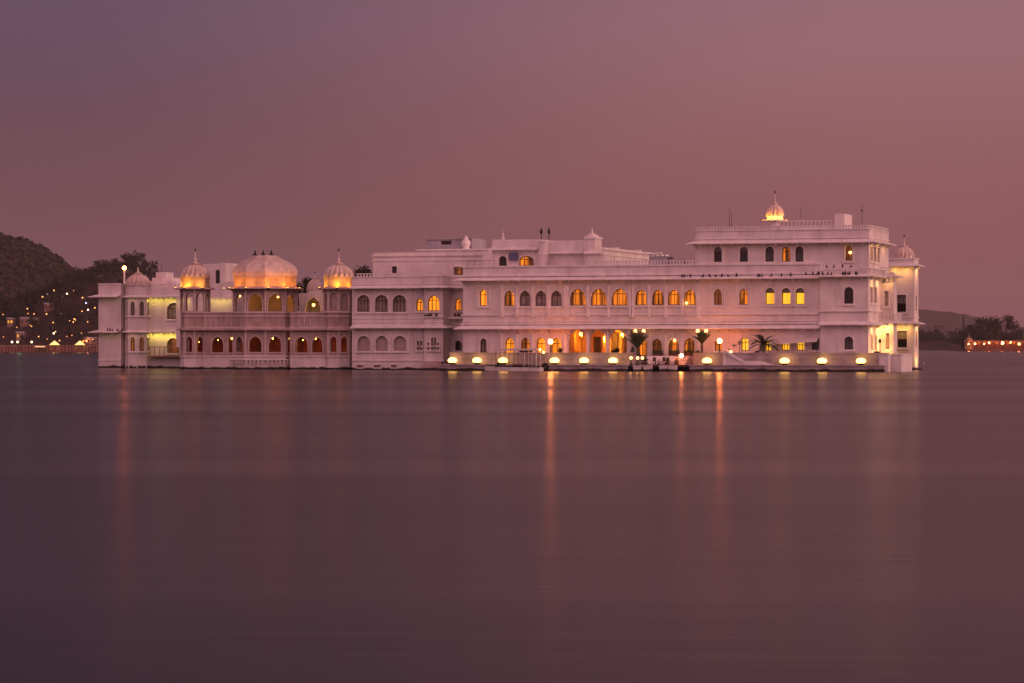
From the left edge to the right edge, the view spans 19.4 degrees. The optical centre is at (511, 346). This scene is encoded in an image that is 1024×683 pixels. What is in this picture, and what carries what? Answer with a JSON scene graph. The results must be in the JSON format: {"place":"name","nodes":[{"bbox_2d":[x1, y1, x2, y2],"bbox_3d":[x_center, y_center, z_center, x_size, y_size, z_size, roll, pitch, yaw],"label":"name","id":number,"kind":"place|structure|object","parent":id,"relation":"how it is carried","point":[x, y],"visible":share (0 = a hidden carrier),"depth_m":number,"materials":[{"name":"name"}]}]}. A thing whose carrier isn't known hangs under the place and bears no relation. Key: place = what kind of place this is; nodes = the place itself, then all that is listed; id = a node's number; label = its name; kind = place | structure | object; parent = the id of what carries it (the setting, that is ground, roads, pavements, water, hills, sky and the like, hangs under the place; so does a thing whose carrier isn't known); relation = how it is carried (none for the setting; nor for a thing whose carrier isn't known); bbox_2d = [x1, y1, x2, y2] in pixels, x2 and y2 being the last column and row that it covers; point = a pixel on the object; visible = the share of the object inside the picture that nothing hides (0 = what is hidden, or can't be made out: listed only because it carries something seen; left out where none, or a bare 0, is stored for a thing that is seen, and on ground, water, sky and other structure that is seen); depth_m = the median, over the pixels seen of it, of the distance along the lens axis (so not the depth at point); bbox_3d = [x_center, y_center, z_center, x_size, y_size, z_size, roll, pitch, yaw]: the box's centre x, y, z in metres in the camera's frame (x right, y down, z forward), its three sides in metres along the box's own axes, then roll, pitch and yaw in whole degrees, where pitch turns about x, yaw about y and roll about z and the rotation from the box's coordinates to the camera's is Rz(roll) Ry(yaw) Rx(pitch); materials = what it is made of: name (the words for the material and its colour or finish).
{"place":"outdoors","nodes":[
{"label":"outdoors","id":0,"kind":"place"},
{"bbox_2d":[0,238,75,305],"bbox_3d":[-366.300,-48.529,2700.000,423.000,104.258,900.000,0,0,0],"label":"hill","id":1,"kind":"structure","parent":0,"point":[11,282],"depth_m":2516.77,"materials":[{"name":"green plant"}]},
{"bbox_2d":[0,232,81,305],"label":"hill scrub","id":2,"kind":"object","parent":1,"relation":"on","point":[16,243],"visible":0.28,"depth_m":2555.90,"materials":[{"name":"green plant"}]},
{"bbox_2d":[0,272,151,344],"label":"wooded shore ground","id":3,"kind":"structure","parent":0,"point":[9,334],"depth_m":1728.21,"materials":[{"name":"green plant"}]},
{"bbox_2d":[0,296,8,312],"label":"tree","id":4,"kind":"object","parent":3,"relation":"on","point":[2,307],"visible":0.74,"depth_m":1808.45,"materials":[{"name":"green plant"}]},
{"bbox_2d":[6,318,14,327],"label":"shore house","id":5,"kind":"structure","parent":3,"relation":"on","point":[10,322],"depth_m":1735.00,"materials":[{"name":"paint"}]},
{"bbox_2d":[4,301,27,322],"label":"tree","id":6,"kind":"object","parent":3,"relation":"on","point":[12,314],"visible":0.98,"depth_m":1745.58,"materials":[{"name":"green plant"}]},
{"bbox_2d":[15,332,26,341],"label":"shore house","id":7,"kind":"structure","parent":3,"relation":"on","point":[18,334],"depth_m":1695.00,"materials":[{"name":"paint"}]},
{"bbox_2d":[19,317,30,326],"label":"shore house","id":8,"kind":"structure","parent":3,"relation":"on","point":[24,321],"depth_m":1730.00,"materials":[{"name":"paint"}]},
{"bbox_2d":[20,287,41,307],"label":"tree","id":9,"kind":"object","parent":3,"relation":"on","point":[29,299],"visible":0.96,"depth_m":1796.38,"materials":[{"name":"green plant"}]},
{"bbox_2d":[28,315,45,333],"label":"tree","id":10,"kind":"object","parent":3,"relation":"on","point":[36,326],"visible":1,"depth_m":1708.61,"materials":[{"name":"green plant"}]},
{"bbox_2d":[38,287,50,297],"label":"tree","id":11,"kind":"object","parent":3,"relation":"on","point":[45,291],"visible":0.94,"depth_m":1833.58,"materials":[{"name":"green plant"}]},
{"bbox_2d":[45,323,61,340],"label":"tree","id":12,"kind":"object","parent":3,"relation":"on","point":[52,328],"visible":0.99,"depth_m":1693.62,"materials":[{"name":"green plant"}]},
{"bbox_2d":[47,292,66,311],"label":"tree","id":13,"kind":"object","parent":3,"relation":"on","point":[53,297],"visible":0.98,"depth_m":1750.66,"materials":[{"name":"green plant"}]},
{"bbox_2d":[54,311,68,327],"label":"tree","id":14,"kind":"object","parent":3,"relation":"on","point":[59,320],"visible":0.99,"depth_m":1715.71,"materials":[{"name":"green plant"}]},
{"bbox_2d":[59,285,75,302],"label":"tree","id":15,"kind":"object","parent":3,"relation":"on","point":[69,290],"visible":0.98,"depth_m":1774.29,"materials":[{"name":"green plant"}]},
{"bbox_2d":[63,304,84,324],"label":"tree","id":16,"kind":"object","parent":3,"relation":"on","point":[72,313],"visible":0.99,"depth_m":1721.90,"materials":[{"name":"green plant"}]},
{"bbox_2d":[72,284,84,299],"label":"tree","id":17,"kind":"object","parent":3,"relation":"on","point":[78,290],"visible":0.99,"depth_m":1782.33,"materials":[{"name":"green plant"}]},
{"bbox_2d":[74,268,85,283],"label":"tree","id":18,"kind":"object","parent":3,"relation":"on","point":[79,274],"visible":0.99,"depth_m":1849.46,"materials":[{"name":"green plant"}]},
{"bbox_2d":[75,330,86,341],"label":"tree","id":19,"kind":"object","parent":3,"relation":"on","point":[78,336],"visible":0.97,"depth_m":1688.51,"materials":[{"name":"green plant"}]},
{"bbox_2d":[82,337,97,344],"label":"shore house","id":20,"kind":"structure","parent":3,"relation":"on","point":[89,340],"depth_m":1690.00,"materials":[{"name":"paint"}]},
{"bbox_2d":[84,270,100,284],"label":"tree","id":21,"kind":"object","parent":3,"relation":"on","point":[92,278],"visible":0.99,"depth_m":1832.12,"materials":[{"name":"green plant"}]},
{"bbox_2d":[87,312,97,328],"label":"tree","id":22,"kind":"object","parent":3,"relation":"on","point":[94,317],"visible":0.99,"depth_m":1715.63,"materials":[{"name":"green plant"}]},
{"bbox_2d":[87,288,97,305],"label":"tree","id":23,"kind":"object","parent":3,"relation":"on","point":[92,299],"visible":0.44,"depth_m":1755.23,"materials":[{"name":"green plant"}]},
{"bbox_2d":[93,259,109,278],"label":"tree","id":24,"kind":"object","parent":3,"relation":"on","point":[101,270],"visible":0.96,"depth_m":1864.02,"materials":[{"name":"green plant"}]},
{"bbox_2d":[106,262,120,280],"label":"tree","id":25,"kind":"object","parent":3,"relation":"on","point":[114,267],"visible":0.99,"depth_m":1844.17,"materials":[{"name":"green plant"}]},
{"bbox_2d":[121,260,133,274],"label":"tree","id":26,"kind":"object","parent":3,"relation":"on","point":[126,264],"visible":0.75,"depth_m":1894.83,"materials":[{"name":"green plant"}]},
{"bbox_2d":[120,250,138,271],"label":"tree","id":27,"kind":"object","parent":3,"relation":"on","point":[125,258],"visible":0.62,"depth_m":1950.14,"materials":[{"name":"green plant"}]},
{"bbox_2d":[135,252,147,272],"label":"tree","id":28,"kind":"object","parent":3,"relation":"on","point":[140,258],"visible":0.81,"depth_m":1941.64,"materials":[{"name":"green plant"}]},
{"bbox_2d":[142,260,158,279],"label":"tree","id":29,"kind":"object","parent":3,"relation":"on","point":[150,273],"visible":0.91,"depth_m":1941.15,"materials":[{"name":"green plant"}]},
{"bbox_2d":[0,350,1023,682],"bbox_3d":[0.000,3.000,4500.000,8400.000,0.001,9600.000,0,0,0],"label":"lake water","id":30,"kind":"structure","parent":0,"point":[286,526],"depth_m":50.70,"materials":[{"name":"purple liquid"}]},
{"bbox_2d":[0,345,97,351],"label":"embankment wall","id":31,"kind":"structure","parent":30,"relation":"in","point":[40,348],"depth_m":1668.00,"materials":[{"name":"red stone"}]},
{"bbox_2d":[75,341,84,351],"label":"lit gazebo","id":32,"kind":"object","parent":30,"relation":"in","point":[79,343],"visible":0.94,"depth_m":1662.79,"materials":[{"name":"yellow stone"}]},
{"bbox_2d":[88,191,924,369],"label":"lake palace","id":33,"kind":"structure","parent":30,"relation":"in","point":[528,293],"depth_m":384.89,"materials":[{"name":"white"}]},
{"bbox_2d":[129,300,136,316],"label":"window","id":34,"kind":"structure","parent":33,"relation":"in","point":[132,304],"depth_m":429.43,"materials":[{"name":"white stone"}]},
{"bbox_2d":[129,336,136,352],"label":"window","id":35,"kind":"structure","parent":33,"relation":"in","point":[132,339],"depth_m":429.43,"materials":[{"name":"brown"}]},
{"bbox_2d":[138,300,145,316],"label":"window","id":36,"kind":"structure","parent":33,"relation":"in","point":[141,306],"depth_m":429.54,"materials":[{"name":"white stone"}]},
{"bbox_2d":[138,336,145,352],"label":"window","id":37,"kind":"structure","parent":33,"relation":"in","point":[141,342],"depth_m":429.54,"materials":[{"name":"brown"}]},
{"bbox_2d":[165,302,175,320],"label":"window","id":38,"kind":"structure","parent":33,"relation":"in","point":[172,307],"depth_m":429.85,"materials":[{"name":"white stone"}]},
{"bbox_2d":[165,337,179,354],"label":"window","id":39,"kind":"structure","parent":33,"relation":"in","point":[172,342],"depth_m":429.85,"materials":[{"name":"brown"}]},
{"bbox_2d":[298,277,311,294],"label":"tree","id":40,"kind":"object","parent":33,"relation":"on","point":[305,281],"visible":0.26,"depth_m":423.24,"materials":[{"name":"green plant"}]},
{"bbox_2d":[354,265,372,275],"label":"tree","id":41,"kind":"object","parent":33,"relation":"on","point":[364,269],"visible":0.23,"depth_m":424.77,"materials":[{"name":"green plant"}]},
{"bbox_2d":[355,294,371,313],"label":"window","id":42,"kind":"structure","parent":33,"relation":"in","point":[364,301],"depth_m":394.74,"materials":[{"name":"white stone"}]},
{"bbox_2d":[373,294,389,313],"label":"window","id":43,"kind":"structure","parent":33,"relation":"in","point":[382,301],"depth_m":393.97,"materials":[{"name":"white glass"}]},
{"bbox_2d":[390,265,397,275],"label":"window","id":44,"kind":"structure","parent":33,"relation":"in","point":[395,267],"depth_m":405.04,"materials":[{"name":"black glass"}]},
{"bbox_2d":[390,294,407,313],"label":"window","id":45,"kind":"structure","parent":33,"relation":"in","point":[399,304],"depth_m":393.20,"materials":[{"name":"white glass"}]},
{"bbox_2d":[414,297,423,312],"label":"window","id":46,"kind":"structure","parent":33,"relation":"in","point":[420,303],"depth_m":392.34,"materials":[{"name":"brown glass"}]},
{"bbox_2d":[426,294,440,312],"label":"window","id":47,"kind":"structure","parent":33,"relation":"in","point":[433,306],"depth_m":390.24,"materials":[{"name":"yellow"}]},
{"bbox_2d":[453,266,462,275],"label":"window","id":48,"kind":"structure","parent":33,"relation":"in","point":[458,269],"depth_m":402.33,"materials":[{"name":"brown glass"}]},
{"bbox_2d":[453,339,462,352],"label":"window","id":49,"kind":"structure","parent":33,"relation":"in","point":[459,345],"depth_m":392.34,"materials":[{"name":"black glass"}]},
{"bbox_2d":[454,297,462,311],"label":"window","id":50,"kind":"structure","parent":33,"relation":"in","point":[459,303],"depth_m":392.34,"materials":[{"name":"brown glass"}]},
{"bbox_2d":[477,288,488,307],"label":"window","id":51,"kind":"structure","parent":33,"relation":"in","point":[483,296],"depth_m":384.47,"materials":[{"name":"yellow"}]},
{"bbox_2d":[479,337,487,352],"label":"window","id":52,"kind":"structure","parent":33,"relation":"in","point":[484,342],"depth_m":384.47,"materials":[{"name":"black glass"}]},
{"bbox_2d":[498,255,507,265],"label":"window","id":53,"kind":"structure","parent":33,"relation":"in","point":[503,260],"depth_m":394.65,"materials":[{"name":"black glass"}]},
{"bbox_2d":[503,290,515,307],"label":"window","id":54,"kind":"structure","parent":33,"relation":"in","point":[510,299],"depth_m":383.34,"materials":[{"name":"brown glass"}]},
{"bbox_2d":[504,337,514,352],"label":"window","id":55,"kind":"structure","parent":33,"relation":"in","point":[510,344],"depth_m":383.34,"materials":[{"name":"brown"}]},
{"bbox_2d":[518,290,531,307],"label":"window","id":56,"kind":"structure","parent":33,"relation":"in","point":[525,298],"depth_m":382.69,"materials":[{"name":"white glass"}]},
{"bbox_2d":[520,337,530,352],"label":"window","id":57,"kind":"structure","parent":33,"relation":"in","point":[526,343],"depth_m":382.69,"materials":[{"name":"brown"}]},
{"bbox_2d":[518,255,534,265],"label":"window","id":58,"kind":"structure","parent":33,"relation":"in","point":[527,260],"depth_m":393.59,"materials":[{"name":"brown glass"}]},
{"bbox_2d":[534,290,546,307],"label":"window","id":59,"kind":"structure","parent":33,"relation":"in","point":[541,298],"depth_m":382.13,"materials":[{"name":"white glass"}]},
{"bbox_2d":[535,337,546,352],"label":"window","id":60,"kind":"structure","parent":33,"relation":"in","point":[541,343],"depth_m":382.13,"materials":[{"name":"brown"}]},
{"bbox_2d":[549,290,563,307],"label":"window","id":61,"kind":"structure","parent":33,"relation":"in","point":[556,301],"depth_m":381.38,"materials":[{"name":"black glass"}]},
{"bbox_2d":[552,337,561,352],"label":"window","id":62,"kind":"structure","parent":33,"relation":"in","point":[557,342],"depth_m":381.57,"materials":[{"name":"brown"}]},
{"bbox_2d":[569,288,586,307],"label":"window","id":63,"kind":"structure","parent":33,"relation":"in","point":[578,298],"depth_m":380.55,"materials":[{"name":"brown glass"}]},
{"bbox_2d":[594,337,600,352],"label":"lobby door","id":64,"kind":"structure","parent":33,"relation":"in","point":[597,340],"depth_m":384.66,"materials":[{"name":"brown wood"}]},
{"bbox_2d":[589,288,606,307],"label":"window","id":65,"kind":"structure","parent":33,"relation":"in","point":[599,298],"depth_m":379.71,"materials":[{"name":"brown glass"}]},
{"bbox_2d":[613,333,617,351],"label":"lobby door","id":66,"kind":"structure","parent":33,"relation":"in","point":[615,337],"depth_m":383.91,"materials":[{"name":"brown wood"}]},
{"bbox_2d":[610,288,628,306],"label":"window","id":67,"kind":"structure","parent":33,"relation":"in","point":[620,298],"depth_m":378.88,"materials":[{"name":"brown glass"}]},
{"bbox_2d":[634,289,647,306],"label":"window","id":68,"kind":"structure","parent":33,"relation":"in","point":[641,297],"depth_m":377.95,"materials":[{"name":"brown glass"}]},
{"bbox_2d":[640,340,647,355],"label":"window","id":69,"kind":"structure","parent":33,"relation":"in","point":[644,346],"depth_m":377.95,"materials":[{"name":"brown glass"}]},
{"bbox_2d":[650,289,663,306],"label":"window","id":70,"kind":"structure","parent":33,"relation":"in","point":[657,300],"depth_m":377.31,"materials":[{"name":"brown glass"}]},
{"bbox_2d":[651,338,662,355],"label":"window","id":71,"kind":"structure","parent":33,"relation":"in","point":[657,344],"depth_m":377.40,"materials":[{"name":"brown"}]},
{"bbox_2d":[667,289,679,306],"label":"window","id":72,"kind":"structure","parent":33,"relation":"in","point":[673,300],"depth_m":376.66,"materials":[{"name":"brown glass"}]},
{"bbox_2d":[667,338,679,355],"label":"window","id":73,"kind":"structure","parent":33,"relation":"in","point":[673,345],"depth_m":376.66,"materials":[{"name":"brown glass"}]},
{"bbox_2d":[683,289,695,306],"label":"window","id":74,"kind":"structure","parent":33,"relation":"in","point":[691,295],"depth_m":376.02,"materials":[{"name":"brown glass"}]},
{"bbox_2d":[683,337,695,355],"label":"window","id":75,"kind":"structure","parent":33,"relation":"in","point":[690,344],"depth_m":376.02,"materials":[{"name":"brown glass"}]},
{"bbox_2d":[712,340,722,352],"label":"window","id":76,"kind":"structure","parent":33,"relation":"in","point":[716,343],"depth_m":374.83,"materials":[{"name":"brown"}]},
{"bbox_2d":[712,288,723,306],"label":"window","id":77,"kind":"structure","parent":33,"relation":"in","point":[718,296],"depth_m":374.92,"materials":[{"name":"brown"}]},
{"bbox_2d":[712,246,723,263],"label":"window","id":78,"kind":"structure","parent":33,"relation":"in","point":[718,252],"depth_m":375.29,"materials":[{"name":"black glass"}]},
{"bbox_2d":[737,288,749,306],"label":"window","id":79,"kind":"structure","parent":33,"relation":"in","point":[744,295],"depth_m":373.92,"materials":[{"name":"brown glass"}]},
{"bbox_2d":[737,246,749,263],"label":"window","id":80,"kind":"structure","parent":33,"relation":"in","point":[744,252],"depth_m":374.19,"materials":[{"name":"black glass"}]},
{"bbox_2d":[740,337,749,352],"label":"window","id":81,"kind":"structure","parent":33,"relation":"in","point":[745,346],"depth_m":373.82,"materials":[{"name":"yellow glass"}]},
{"bbox_2d":[763,287,774,306],"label":"window","id":82,"kind":"structure","parent":33,"relation":"in","point":[770,293],"depth_m":372.82,"materials":[{"name":"yellow glass"}]},
{"bbox_2d":[763,245,774,263],"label":"window","id":83,"kind":"structure","parent":33,"relation":"in","point":[770,251],"depth_m":373.19,"materials":[{"name":"grey glass"}]},
{"bbox_2d":[779,287,791,306],"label":"window","id":84,"kind":"structure","parent":33,"relation":"in","point":[786,293],"depth_m":372.19,"materials":[{"name":"yellow glass"}]},
{"bbox_2d":[779,344,791,352],"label":"window","id":85,"kind":"structure","parent":33,"relation":"in","point":[784,346],"depth_m":372.19,"materials":[{"name":"yellow glass"}]},
{"bbox_2d":[781,245,791,262],"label":"window","id":86,"kind":"structure","parent":33,"relation":"in","point":[786,254],"depth_m":372.55,"materials":[{"name":"brown glass"}]},
{"bbox_2d":[768,337,818,352],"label":"white awning","id":87,"kind":"object","parent":33,"relation":"attached to","point":[800,340],"visible":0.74,"depth_m":370.68,"materials":[{"name":"beige fabric"}]},
{"bbox_2d":[793,287,804,306],"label":"window","id":88,"kind":"structure","parent":33,"relation":"in","point":[800,293],"depth_m":371.73,"materials":[{"name":"yellow glass"}]},
{"bbox_2d":[794,245,804,262],"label":"window","id":89,"kind":"structure","parent":33,"relation":"in","point":[800,251],"depth_m":372.09,"materials":[{"name":"grey glass"}]},
{"bbox_2d":[794,343,805,352],"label":"window","id":90,"kind":"structure","parent":33,"relation":"in","point":[800,346],"depth_m":371.46,"materials":[{"name":"yellow"}]},
{"bbox_2d":[809,336,819,351],"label":"window","id":91,"kind":"structure","parent":33,"relation":"in","point":[818,341],"depth_m":371.01,"materials":[{"name":"black glass"}]},
{"bbox_2d":[842,286,854,305],"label":"window","id":92,"kind":"structure","parent":33,"relation":"in","point":[849,291],"depth_m":369.29,"materials":[{"name":"black glass"}]},
{"bbox_2d":[842,335,854,351],"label":"window","id":93,"kind":"structure","parent":33,"relation":"in","point":[849,341],"depth_m":369.29,"materials":[{"name":"grey glass"}]},
{"bbox_2d":[843,244,853,262],"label":"window","id":94,"kind":"structure","parent":33,"relation":"in","point":[849,257],"depth_m":370.10,"materials":[{"name":"brown"}]},
{"bbox_2d":[897,294,907,313],"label":"window","id":95,"kind":"structure","parent":33,"relation":"in","point":[901,298],"depth_m":393.88,"materials":[{"name":"black glass"}]},
{"bbox_2d":[897,330,907,347],"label":"window","id":96,"kind":"structure","parent":33,"relation":"in","point":[902,334],"depth_m":393.88,"materials":[{"name":"black glass"}]},
{"bbox_2d":[485,349,543,370],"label":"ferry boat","id":97,"kind":"object","parent":30,"relation":"on","point":[520,367],"visible":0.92,"depth_m":372.99,"materials":[{"name":"white metal"}]},
{"bbox_2d":[439,350,912,371],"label":"stone quay","id":98,"kind":"structure","parent":30,"relation":"in","point":[726,361],"depth_m":368.66,"materials":[{"name":"white stone"}]},
{"bbox_2d":[550,358,558,364],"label":"floodlight","id":99,"kind":"object","parent":98,"relation":"on","point":[554,361],"visible":1,"depth_m":374.48,"materials":[{"name":"yellow metal"}]},
{"bbox_2d":[624,330,649,355],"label":"palm tree","id":100,"kind":"object","parent":98,"relation":"on","point":[637,340],"visible":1,"depth_m":375.21,"materials":[{"name":"green plant"}]},
{"bbox_2d":[652,349,662,355],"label":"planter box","id":101,"kind":"object","parent":98,"relation":"on","point":[656,353],"visible":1,"depth_m":375.60,"materials":[{"name":"green wood"}]},
{"bbox_2d":[668,349,679,355],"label":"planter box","id":102,"kind":"object","parent":98,"relation":"on","point":[675,353],"visible":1,"depth_m":374.92,"materials":[{"name":"green wood"}]},
{"bbox_2d":[693,330,709,352],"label":"palm tree","id":103,"kind":"object","parent":98,"relation":"on","point":[702,337],"visible":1,"depth_m":372.63,"materials":[{"name":"green plant"}]},
{"bbox_2d":[702,358,711,364],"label":"floodlight","id":104,"kind":"object","parent":98,"relation":"on","point":[706,361],"visible":1,"depth_m":368.41,"materials":[{"name":"yellow metal"}]},
{"bbox_2d":[747,334,778,352],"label":"palm tree","id":105,"kind":"object","parent":98,"relation":"on","point":[764,342],"visible":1,"depth_m":369.22,"materials":[{"name":"green plant"}]},
{"bbox_2d":[780,358,788,364],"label":"floodlight","id":106,"kind":"object","parent":98,"relation":"on","point":[784,361],"visible":1,"depth_m":365.40,"materials":[{"name":"yellow metal"}]},
{"bbox_2d":[817,358,826,364],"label":"floodlight","id":107,"kind":"object","parent":98,"relation":"on","point":[821,361],"visible":1,"depth_m":363.96,"materials":[{"name":"yellow metal"}]},
{"bbox_2d":[856,358,865,364],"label":"floodlight","id":108,"kind":"object","parent":98,"relation":"on","point":[860,361],"visible":1,"depth_m":362.49,"materials":[{"name":"yellow metal"}]},
{"bbox_2d":[947,335,1023,350],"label":"garden island","id":109,"kind":"structure","parent":30,"relation":"in","point":[987,346],"depth_m":2263.40,"materials":[{"name":"red stone"}]},
{"bbox_2d":[951,327,970,349],"bbox_3d":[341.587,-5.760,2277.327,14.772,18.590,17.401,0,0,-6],"label":"tree","id":110,"kind":"object","parent":109,"relation":"on","point":[961,341],"visible":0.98,"depth_m":2276.43,"materials":[{"name":"green plant"}]},
{"bbox_2d":[973,316,1002,341],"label":"tree","id":111,"kind":"object","parent":109,"relation":"on","point":[978,321],"visible":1,"depth_m":2273.34,"materials":[{"name":"green plant"}]},
{"bbox_2d":[982,318,1007,341],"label":"tree","id":112,"kind":"object","parent":109,"relation":"on","point":[1000,324],"visible":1,"depth_m":2269.52,"materials":[{"name":"green plant"}]},
{"bbox_2d":[1001,331,1018,341],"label":"tree","id":113,"kind":"object","parent":109,"relation":"on","point":[1012,335],"visible":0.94,"depth_m":2273.84,"materials":[{"name":"green plant"}]},
{"bbox_2d":[0,0,1023,326],"label":"sky","id":114,"kind":"structure","parent":0,"point":[301,131],"materials":[{"name":"purple"}]},
{"bbox_2d":[676,354,687,364],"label":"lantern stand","id":115,"kind":"object","parent":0,"point":[680,360],"visible":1,"depth_m":369.13,"materials":[{"name":"white metal"}]},
{"bbox_2d":[918,339,967,349],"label":"shore ground","id":116,"kind":"structure","parent":0,"point":[936,344],"depth_m":2903.38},
{"bbox_2d":[925,331,934,340],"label":"tree","id":117,"kind":"object","parent":116,"relation":"on","point":[931,336],"visible":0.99,"depth_m":2936.87,"materials":[{"name":"green plant"}]},
{"bbox_2d":[935,325,943,332],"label":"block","id":118,"kind":"structure","parent":116,"relation":"on","point":[940,328],"depth_m":3020.00,"materials":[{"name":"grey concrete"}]},
{"bbox_2d":[960,324,978,339],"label":"tree","id":119,"kind":"object","parent":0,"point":[970,332],"visible":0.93,"depth_m":2275.70,"materials":[{"name":"green plant"}]},
{"bbox_2d":[918,309,1023,339],"bbox_3d":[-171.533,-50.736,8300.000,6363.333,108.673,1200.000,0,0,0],"label":"distant ridge","id":120,"kind":"structure","parent":0,"point":[951,321],"depth_m":7973.41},
{"bbox_2d":[971,323,994,341],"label":"tree","id":121,"kind":"object","parent":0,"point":[982,327],"visible":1,"depth_m":2268.75,"materials":[{"name":"green plant"}]},
{"bbox_2d":[1000,315,1019,333],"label":"tree","id":122,"kind":"object","parent":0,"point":[1009,319],"visible":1,"depth_m":2282.47,"materials":[{"name":"green plant"}]},
{"bbox_2d":[1010,328,1023,341],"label":"tree","id":123,"kind":"object","parent":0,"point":[1019,334],"visible":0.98,"depth_m":2275.54,"materials":[{"name":"green plant"}]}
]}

